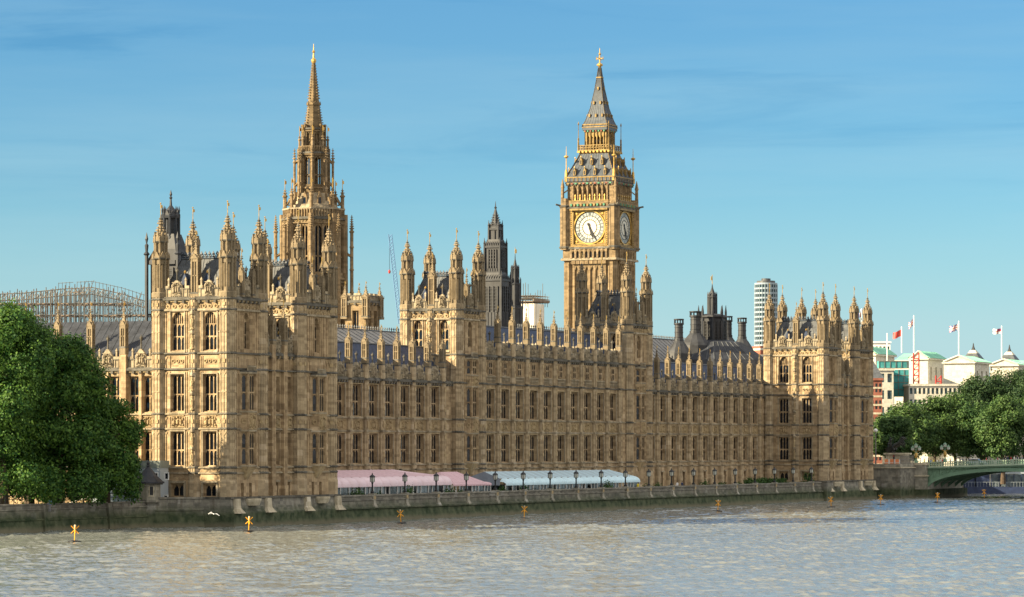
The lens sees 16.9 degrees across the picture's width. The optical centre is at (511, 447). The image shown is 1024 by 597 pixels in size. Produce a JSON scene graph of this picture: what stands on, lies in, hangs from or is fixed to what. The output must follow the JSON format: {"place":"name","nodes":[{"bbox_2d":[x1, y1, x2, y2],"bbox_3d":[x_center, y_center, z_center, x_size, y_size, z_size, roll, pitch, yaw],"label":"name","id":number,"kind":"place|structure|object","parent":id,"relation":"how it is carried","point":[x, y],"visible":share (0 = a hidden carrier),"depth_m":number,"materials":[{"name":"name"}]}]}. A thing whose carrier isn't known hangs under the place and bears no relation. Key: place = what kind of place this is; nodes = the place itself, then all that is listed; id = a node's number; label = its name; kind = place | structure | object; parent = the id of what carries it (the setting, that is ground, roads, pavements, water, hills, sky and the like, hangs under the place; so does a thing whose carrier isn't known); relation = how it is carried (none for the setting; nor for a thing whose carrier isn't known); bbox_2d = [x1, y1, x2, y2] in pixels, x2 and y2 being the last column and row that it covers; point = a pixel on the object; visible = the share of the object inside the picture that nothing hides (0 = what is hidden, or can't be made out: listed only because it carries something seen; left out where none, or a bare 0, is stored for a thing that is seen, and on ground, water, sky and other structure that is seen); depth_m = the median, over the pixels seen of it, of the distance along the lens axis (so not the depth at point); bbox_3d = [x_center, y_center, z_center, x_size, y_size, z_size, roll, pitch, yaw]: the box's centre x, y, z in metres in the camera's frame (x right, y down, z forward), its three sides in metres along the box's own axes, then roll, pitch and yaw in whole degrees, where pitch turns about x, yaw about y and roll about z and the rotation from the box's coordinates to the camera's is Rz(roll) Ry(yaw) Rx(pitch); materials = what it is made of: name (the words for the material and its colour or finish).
{"place":"outdoors","nodes":[
{"label":"outdoors","id":0,"kind":"place"},
{"bbox_2d":[0,280,150,322],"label":"scaffolding","id":1,"kind":"object","parent":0,"point":[118,315],"visible":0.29,"depth_m":567.33,"materials":[{"name":"grey metal"}]},
{"bbox_2d":[340,282,383,329],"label":"block","id":2,"kind":"structure","parent":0,"point":[360,309],"depth_m":595.73,"materials":[{"name":"stone"}]},
{"bbox_2d":[388,234,399,323],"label":"crane","id":3,"kind":"object","parent":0,"point":[390,255],"visible":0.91,"depth_m":899.51,"materials":[{"name":"black metal"}]},
{"bbox_2d":[337,322,453,488],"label":"palace wing","id":4,"kind":"structure","parent":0,"point":[394,406],"depth_m":536.43,"materials":[{"name":"stone"}]},
{"bbox_2d":[337,433,341,463],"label":"window","id":5,"kind":"structure","parent":4,"relation":"in","point":[339,435],"depth_m":520.15,"materials":[{"name":"glass"}]},
{"bbox_2d":[337,383,341,415],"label":"window","id":6,"kind":"structure","parent":4,"relation":"in","point":[339,385],"depth_m":520.15,"materials":[{"name":"stone"}]},
{"bbox_2d":[353,433,358,463],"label":"window","id":7,"kind":"structure","parent":4,"relation":"in","point":[355,435],"depth_m":525.12,"materials":[{"name":"stone"}]},
{"bbox_2d":[353,384,358,415],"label":"window","id":8,"kind":"structure","parent":4,"relation":"in","point":[355,386],"depth_m":525.12,"materials":[{"name":"glass"}]},
{"bbox_2d":[369,433,374,463],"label":"window","id":9,"kind":"structure","parent":4,"relation":"in","point":[371,435],"depth_m":530.02,"materials":[{"name":"stone"}]},
{"bbox_2d":[369,385,374,415],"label":"window","id":10,"kind":"structure","parent":4,"relation":"in","point":[371,387],"depth_m":530.08,"materials":[{"name":"glass"}]},
{"bbox_2d":[385,433,389,462],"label":"window","id":11,"kind":"structure","parent":4,"relation":"in","point":[387,435],"depth_m":535.09,"materials":[{"name":"stone"}]},
{"bbox_2d":[385,385,390,416],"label":"window","id":12,"kind":"structure","parent":4,"relation":"in","point":[387,387],"depth_m":535.09,"materials":[{"name":"stone"}]},
{"bbox_2d":[401,434,405,462],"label":"window","id":13,"kind":"structure","parent":4,"relation":"in","point":[403,436],"depth_m":540.60,"materials":[{"name":"glass"}]},
{"bbox_2d":[401,386,405,416],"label":"window","id":14,"kind":"structure","parent":4,"relation":"in","point":[403,388],"depth_m":540.60,"materials":[{"name":"glass"}]},
{"bbox_2d":[416,434,420,462],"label":"window","id":15,"kind":"structure","parent":4,"relation":"in","point":[418,441],"depth_m":545.77,"materials":[{"name":"glass"}]},
{"bbox_2d":[416,386,420,416],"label":"window","id":16,"kind":"structure","parent":4,"relation":"in","point":[418,393],"depth_m":545.77,"materials":[{"name":"glass"}]},
{"bbox_2d":[431,387,435,417],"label":"window","id":17,"kind":"structure","parent":4,"relation":"in","point":[433,388],"depth_m":550.86,"materials":[{"name":"glass"}]},
{"bbox_2d":[0,493,1023,596],"bbox_3d":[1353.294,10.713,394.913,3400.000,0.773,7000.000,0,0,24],"label":"water","id":18,"kind":"structure","parent":0,"point":[970,545],"depth_m":339.24,"materials":[{"name":"liquid"}]},
{"bbox_2d":[150,497,204,527],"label":"river wall","id":19,"kind":"structure","parent":18,"relation":"in","point":[174,512],"depth_m":459.52,"materials":[{"name":"stone"}]},
{"bbox_2d":[341,481,831,522],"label":"river wall","id":20,"kind":"structure","parent":18,"relation":"in","point":[374,507],"depth_m":565.65,"materials":[{"name":"stone"}]},
{"bbox_2d":[922,459,1023,486],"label":"arched bridge","id":21,"kind":"structure","parent":18,"relation":"in","point":[953,473],"depth_m":727.19,"materials":[{"name":"metal"}]},
{"bbox_2d":[963,472,1023,493],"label":"floating pier","id":22,"kind":"structure","parent":18,"relation":"on","point":[1014,484],"depth_m":801.00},
{"bbox_2d":[0,0,1023,372],"label":"sky","id":23,"kind":"structure","parent":0,"point":[877,146],"materials":[{"name":"blue"}]},
{"bbox_2d":[521,283,549,327],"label":"wrapped scaffold","id":24,"kind":"object","parent":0,"point":[535,306],"visible":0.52,"depth_m":690.76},
{"bbox_2d":[486,305,627,486],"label":"palace","id":25,"kind":"structure","parent":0,"point":[555,400],"depth_m":592.36,"materials":[{"name":"stone"}]},
{"bbox_2d":[487,389,491,418],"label":"window","id":26,"kind":"structure","parent":25,"relation":"in","point":[488,390],"depth_m":568.97,"materials":[{"name":"glass"}]},
{"bbox_2d":[501,389,505,418],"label":"window","id":27,"kind":"structure","parent":25,"relation":"in","point":[503,391],"depth_m":574.77,"materials":[{"name":"stone"}]},
{"bbox_2d":[653,346,765,485],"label":"palace wing","id":28,"kind":"structure","parent":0,"point":[708,417],"depth_m":663.90,"materials":[{"name":"stone"}]},
{"bbox_2d":[873,361,883,463],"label":"office building","id":29,"kind":"structure","parent":0,"point":[878,377],"depth_m":905.00,"materials":[{"name":"white brick"}]},
{"bbox_2d":[878,368,894,414],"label":"office building","id":30,"kind":"structure","parent":0,"point":[887,388],"depth_m":960.00,"materials":[{"name":"white stone"}]},
{"bbox_2d":[877,361,908,396],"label":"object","id":31,"kind":"structure","parent":30,"relation":"on","point":[901,378],"depth_m":975.00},
{"bbox_2d":[903,384,963,405],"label":"office building","id":32,"kind":"structure","parent":0,"point":[913,392],"depth_m":962.00,"materials":[{"name":"white stone"}]},
{"bbox_2d":[913,353,919,383],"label":"hoist mast","id":33,"kind":"object","parent":32,"relation":"on","point":[918,369],"visible":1,"depth_m":964.91,"materials":[{"name":"metal"}]},
{"bbox_2d":[989,358,1023,458],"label":"white office","id":34,"kind":"structure","parent":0,"point":[1007,364],"depth_m":1001.66,"materials":[{"name":"stone"}]},
{"label":"ground","id":35,"kind":"structure","parent":0,"visible":0},
{"bbox_2d":[0,501,149,532],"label":"river wall","id":36,"kind":"structure","parent":35,"relation":"on","point":[28,518],"depth_m":441.86,"materials":[{"name":"stone"}]},
{"bbox_2d":[0,493,133,503],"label":"railing","id":37,"kind":"object","parent":36,"relation":"on","point":[9,499],"visible":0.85,"depth_m":433.23,"materials":[{"name":"black metal"}]},
{"bbox_2d":[0,302,151,503],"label":"palace return","id":38,"kind":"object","parent":35,"relation":"on","point":[124,346],"visible":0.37,"depth_m":468.99,"materials":[{"name":"stone"}]},
{"bbox_2d":[111,377,118,400],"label":"window","id":39,"kind":"structure","parent":38,"relation":"in","point":[115,381],"depth_m":469.57,"materials":[{"name":"stone"}]},
{"bbox_2d":[130,376,138,411],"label":"window","id":40,"kind":"structure","parent":38,"relation":"in","point":[134,380],"depth_m":468.42,"materials":[{"name":"stone"}]},
{"bbox_2d":[145,431,151,460],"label":"window","id":41,"kind":"structure","parent":38,"relation":"in","point":[148,439],"depth_m":467.62,"materials":[{"name":"stone"}]},
{"bbox_2d":[145,376,151,411],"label":"window","id":42,"kind":"structure","parent":38,"relation":"in","point":[148,379],"depth_m":467.62,"materials":[{"name":"glass"}]},
{"bbox_2d":[151,200,345,527],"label":"palace pavilion","id":43,"kind":"structure","parent":35,"relation":"on","point":[244,395],"depth_m":465.31,"materials":[{"name":"stone"}]},
{"bbox_2d":[171,312,183,350],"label":"window","id":44,"kind":"structure","parent":43,"relation":"in","point":[177,318],"depth_m":464.21,"materials":[{"name":"stone"}]},
{"bbox_2d":[172,431,183,465],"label":"window","id":45,"kind":"structure","parent":43,"relation":"in","point":[177,436],"depth_m":464.21,"materials":[{"name":"stone"}]},
{"bbox_2d":[172,374,183,411],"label":"window","id":46,"kind":"structure","parent":43,"relation":"in","point":[177,379],"depth_m":464.21,"materials":[{"name":"stone"}]},
{"bbox_2d":[173,484,182,496],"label":"window","id":47,"kind":"structure","parent":43,"relation":"in","point":[177,488],"depth_m":464.32,"materials":[{"name":"glass"}]},
{"bbox_2d":[203,311,215,349],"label":"window","id":48,"kind":"structure","parent":43,"relation":"in","point":[209,317],"depth_m":462.29,"materials":[{"name":"stone"}]},
{"bbox_2d":[205,431,215,465],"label":"window","id":49,"kind":"structure","parent":43,"relation":"in","point":[210,436],"depth_m":462.29,"materials":[{"name":"stone"}]},
{"bbox_2d":[205,374,215,410],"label":"window","id":50,"kind":"structure","parent":43,"relation":"in","point":[210,379],"depth_m":462.29,"materials":[{"name":"stone"}]},
{"bbox_2d":[205,485,215,496],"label":"window","id":51,"kind":"structure","parent":43,"relation":"in","point":[210,490],"depth_m":462.23,"materials":[{"name":"glass"}]},
{"bbox_2d":[244,313,248,348],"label":"window","id":52,"kind":"structure","parent":43,"relation":"in","point":[246,315],"depth_m":465.91,"materials":[{"name":"stone"}]},
{"bbox_2d":[240,365,256,478],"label":"bay window","id":53,"kind":"structure","parent":43,"relation":"in","point":[248,378],"depth_m":463.87,"materials":[{"name":"stone"}]},
{"bbox_2d":[314,318,318,352],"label":"window","id":54,"kind":"structure","parent":43,"relation":"in","point":[316,320],"depth_m":484.95,"materials":[{"name":"stone"}]},
{"bbox_2d":[310,368,326,477],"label":"bay window","id":55,"kind":"structure","parent":43,"relation":"in","point":[318,381],"depth_m":483.06,"materials":[{"name":"stone"}]},
{"bbox_2d":[273,44,353,327],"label":"spire tower","id":56,"kind":"structure","parent":35,"relation":"on","point":[312,201],"depth_m":607.55,"materials":[{"name":"stone"}]},
{"bbox_2d":[315,226,320,271],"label":"window","id":57,"kind":"structure","parent":56,"relation":"in","point":[316,226],"depth_m":605.30,"materials":[{"name":"brown glass"}]},
{"bbox_2d":[337,324,399,343],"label":"range","id":58,"kind":"structure","parent":35,"relation":"on","point":[373,335],"depth_m":583.82,"materials":[{"name":"stone"}]},
{"bbox_2d":[144,191,185,320],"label":"ventilation tower","id":59,"kind":"structure","parent":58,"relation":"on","point":[170,215],"depth_m":535.88,"materials":[{"name":"metal"}]},
{"bbox_2d":[556,49,643,330],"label":"clock tower","id":60,"kind":"structure","parent":35,"relation":"on","point":[599,211],"depth_m":736.05,"materials":[{"name":"stone"}]},
{"bbox_2d":[517,324,762,393],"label":"range","id":61,"kind":"structure","parent":35,"relation":"on","point":[662,344],"depth_m":707.16,"materials":[{"name":"stone"}]},
{"bbox_2d":[483,201,511,326],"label":"ventilation tower","id":62,"kind":"structure","parent":61,"relation":"on","point":[498,277],"depth_m":651.02,"materials":[{"name":"metal"}]},
{"bbox_2d":[511,249,522,327],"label":"ventilation turret","id":63,"kind":"object","parent":61,"relation":"on","point":[517,310],"visible":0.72,"depth_m":667.78,"materials":[{"name":"metal"}]},
{"bbox_2d":[666,319,691,362],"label":"ventilating chimney","id":64,"kind":"object","parent":61,"relation":"on","point":[679,342],"visible":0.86,"depth_m":697.09,"materials":[{"name":"metal"}]},
{"bbox_2d":[684,311,707,353],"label":"ventilating chimney","id":65,"kind":"object","parent":61,"relation":"on","point":[695,340],"visible":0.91,"depth_m":702.89,"materials":[{"name":"metal"}]},
{"bbox_2d":[692,275,762,382],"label":"roof lantern","id":66,"kind":"object","parent":61,"relation":"on","point":[713,328],"visible":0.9,"depth_m":704.62,"materials":[{"name":"metal"}]},
{"bbox_2d":[727,316,734,340],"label":"ventilating chimney","id":67,"kind":"object","parent":61,"relation":"on","point":[729,330],"visible":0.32,"depth_m":732.58,"materials":[{"name":"metal"}]},
{"bbox_2d":[736,317,752,349],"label":"ventilating chimney","id":68,"kind":"object","parent":61,"relation":"on","point":[741,337],"visible":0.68,"depth_m":731.90,"materials":[{"name":"metal"}]},
{"bbox_2d":[752,278,777,356],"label":"tower block","id":69,"kind":"structure","parent":35,"relation":"on","point":[761,290],"depth_m":1446.54,"materials":[{"name":"white concrete"}]},
{"bbox_2d":[763,283,878,500],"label":"palace pavilion","id":70,"kind":"structure","parent":35,"relation":"on","point":[818,386],"depth_m":693.15,"materials":[{"name":"stone"}]},
{"bbox_2d":[779,437,787,459],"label":"window","id":71,"kind":"structure","parent":70,"relation":"in","point":[783,441],"depth_m":692.96,"materials":[{"name":"glass"}]},
{"bbox_2d":[779,398,787,423],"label":"window","id":72,"kind":"structure","parent":70,"relation":"in","point":[783,402],"depth_m":692.96,"materials":[{"name":"stone"}]},
{"bbox_2d":[779,357,787,382],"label":"window","id":73,"kind":"structure","parent":70,"relation":"in","point":[783,361],"depth_m":692.96,"materials":[{"name":"glass"}]},
{"bbox_2d":[802,356,811,382],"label":"window","id":74,"kind":"structure","parent":70,"relation":"in","point":[806,360],"depth_m":690.93,"materials":[{"name":"stone"}]},
{"bbox_2d":[803,437,811,459],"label":"window","id":75,"kind":"structure","parent":70,"relation":"in","point":[807,441],"depth_m":690.93,"materials":[{"name":"glass"}]},
{"bbox_2d":[803,398,811,422],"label":"window","id":76,"kind":"structure","parent":70,"relation":"in","point":[807,402],"depth_m":690.93,"materials":[{"name":"stone"}]},
{"bbox_2d":[829,392,837,468],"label":"bay window","id":77,"kind":"structure","parent":70,"relation":"in","point":[833,400],"depth_m":691.78,"materials":[{"name":"stone"}]},
{"bbox_2d":[860,394,868,467],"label":"bay window","id":78,"kind":"structure","parent":70,"relation":"in","point":[864,401],"depth_m":710.61,"materials":[{"name":"stone"}]},
{"bbox_2d":[873,347,896,463],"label":"white office","id":79,"kind":"structure","parent":35,"relation":"on","point":[879,353],"depth_m":1046.15,"materials":[{"name":"stone"}]},
{"bbox_2d":[873,410,917,457],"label":"plane tree","id":80,"kind":"object","parent":35,"relation":"on","point":[887,427],"visible":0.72,"depth_m":769.52,"materials":[{"name":"green plant"}]},
{"bbox_2d":[886,400,941,462],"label":"plane tree","id":81,"kind":"object","parent":35,"relation":"on","point":[918,417],"visible":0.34,"depth_m":797.21,"materials":[{"name":"green plant"}]},
{"bbox_2d":[873,463,966,498],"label":"bridge abutment","id":82,"kind":"object","parent":35,"relation":"on","point":[894,481],"visible":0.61,"depth_m":723.35,"materials":[{"name":"stone"}]},
{"bbox_2d":[883,436,911,463],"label":"chariot statue","id":83,"kind":"object","parent":82,"relation":"on","point":[890,449],"visible":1,"depth_m":750.95,"materials":[{"name":"metal"}]},
{"bbox_2d":[894,350,945,466],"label":"white office","id":84,"kind":"structure","parent":35,"relation":"on","point":[931,365],"depth_m":1003.12,"materials":[{"name":"stone"}]},
{"bbox_2d":[911,394,958,465],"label":"plane tree","id":85,"kind":"object","parent":35,"relation":"on","point":[945,427],"visible":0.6,"depth_m":808.83,"materials":[{"name":"green plant"}]},
{"bbox_2d":[926,391,975,464],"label":"plane tree","id":86,"kind":"object","parent":35,"relation":"on","point":[960,402],"visible":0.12,"depth_m":818.13,"materials":[{"name":"green plant"}]},
{"bbox_2d":[950,401,1000,459],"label":"plane tree","id":87,"kind":"object","parent":35,"relation":"on","point":[965,444],"visible":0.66,"depth_m":804.05,"materials":[{"name":"green plant"}]},
{"bbox_2d":[941,355,1017,466],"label":"white office","id":88,"kind":"structure","parent":35,"relation":"on","point":[958,369],"depth_m":982.26,"materials":[{"name":"stone"}]},
{"bbox_2d":[953,373,1012,459],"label":"plane tree","id":89,"kind":"object","parent":35,"relation":"on","point":[976,390],"visible":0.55,"depth_m":901.20,"materials":[{"name":"green plant"}]},
{"bbox_2d":[971,394,1023,483],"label":"plane tree","id":90,"kind":"object","parent":35,"relation":"on","point":[998,432],"visible":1,"depth_m":796.75,"materials":[{"name":"green plant"}]},
{"bbox_2d":[980,367,1023,463],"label":"plane tree","id":91,"kind":"object","parent":35,"relation":"on","point":[1014,374],"visible":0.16,"depth_m":917.22,"materials":[{"name":"green plant"}]},
{"bbox_2d":[999,392,1023,458],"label":"plane tree","id":92,"kind":"object","parent":35,"relation":"on","point":[1022,435],"visible":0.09,"depth_m":809.34,"materials":[{"name":"green plant"}]},
{"bbox_2d":[1002,374,1023,400],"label":"plane tree","id":93,"kind":"object","parent":35,"relation":"on","point":[1017,392],"visible":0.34,"depth_m":899.04,"materials":[{"name":"green plant"}]},
{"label":"terrace","id":94,"kind":"structure","parent":0,"visible":0},
{"bbox_2d":[337,469,451,494],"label":"marquee","id":95,"kind":"object","parent":94,"relation":"on","point":[391,481],"visible":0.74,"depth_m":512.99,"materials":[{"name":"pink fabric"}]},
{"bbox_2d":[399,228,485,490],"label":"palace tower","id":96,"kind":"structure","parent":94,"relation":"on","point":[451,304],"depth_m":558.92,"materials":[{"name":"stone"}]},
{"bbox_2d":[413,320,421,345],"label":"window","id":97,"kind":"structure","parent":96,"relation":"in","point":[417,324],"depth_m":559.40,"materials":[{"name":"stone"}]},
{"bbox_2d":[439,320,447,350],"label":"window","id":98,"kind":"structure","parent":96,"relation":"in","point":[443,324],"depth_m":557.49,"materials":[{"name":"stone"}]},
{"bbox_2d":[465,352,478,473],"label":"bay window","id":99,"kind":"structure","parent":96,"relation":"in","point":[471,362],"depth_m":559.13,"materials":[{"name":"stone"}]},
{"bbox_2d":[414,472,491,492],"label":"marquee","id":100,"kind":"object","parent":94,"relation":"on","point":[457,478],"visible":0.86,"depth_m":539.50,"materials":[{"name":"pink fabric"}]},
{"bbox_2d":[468,469,639,490],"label":"marquee","id":101,"kind":"object","parent":94,"relation":"on","point":[537,480],"visible":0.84,"depth_m":571.44,"materials":[{"name":"white fabric"}]},
{"bbox_2d":[575,252,652,486],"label":"palace tower","id":102,"kind":"structure","parent":94,"relation":"on","point":[636,325],"depth_m":627.14,"materials":[{"name":"stone"}]},
{"bbox_2d":[635,363,645,470],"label":"bay window","id":103,"kind":"structure","parent":102,"relation":"in","point":[640,371],"depth_m":627.26,"materials":[{"name":"stone"}]},
{"bbox_2d":[743,476,787,483],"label":"hedge","id":104,"kind":"object","parent":94,"relation":"on","point":[762,480],"visible":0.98,"depth_m":658.80,"materials":[{"name":"green plant"}]},
{"label":"garden lawn","id":105,"kind":"structure","parent":0,"visible":0},
{"bbox_2d":[0,296,69,504],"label":"plane tree","id":106,"kind":"object","parent":105,"relation":"on","point":[26,369],"visible":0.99,"depth_m":433.16,"materials":[{"name":"green plant"}]},
{"bbox_2d":[5,357,80,503],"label":"plane tree","id":107,"kind":"object","parent":105,"relation":"on","point":[32,501],"visible":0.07,"depth_m":445.57,"materials":[{"name":"green plant"}]},
{"bbox_2d":[8,324,117,507],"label":"plane tree","id":108,"kind":"object","parent":105,"relation":"on","point":[74,438],"visible":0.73,"depth_m":440.87,"materials":[{"name":"green plant"}]},
{"bbox_2d":[68,396,147,504],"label":"plane tree","id":109,"kind":"object","parent":105,"relation":"on","point":[121,461],"visible":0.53,"depth_m":447.88,"materials":[{"name":"green plant"}]},
{"bbox_2d":[92,461,168,501],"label":"site cabin","id":110,"kind":"object","parent":105,"relation":"on","point":[159,469],"visible":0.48,"depth_m":461.49,"materials":[{"name":"white paint"}]},
{"bbox_2d":[136,460,163,527],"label":"stone hut","id":111,"kind":"object","parent":105,"relation":"on","point":[152,482],"visible":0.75,"depth_m":457.80,"materials":[{"name":"grey stone"}]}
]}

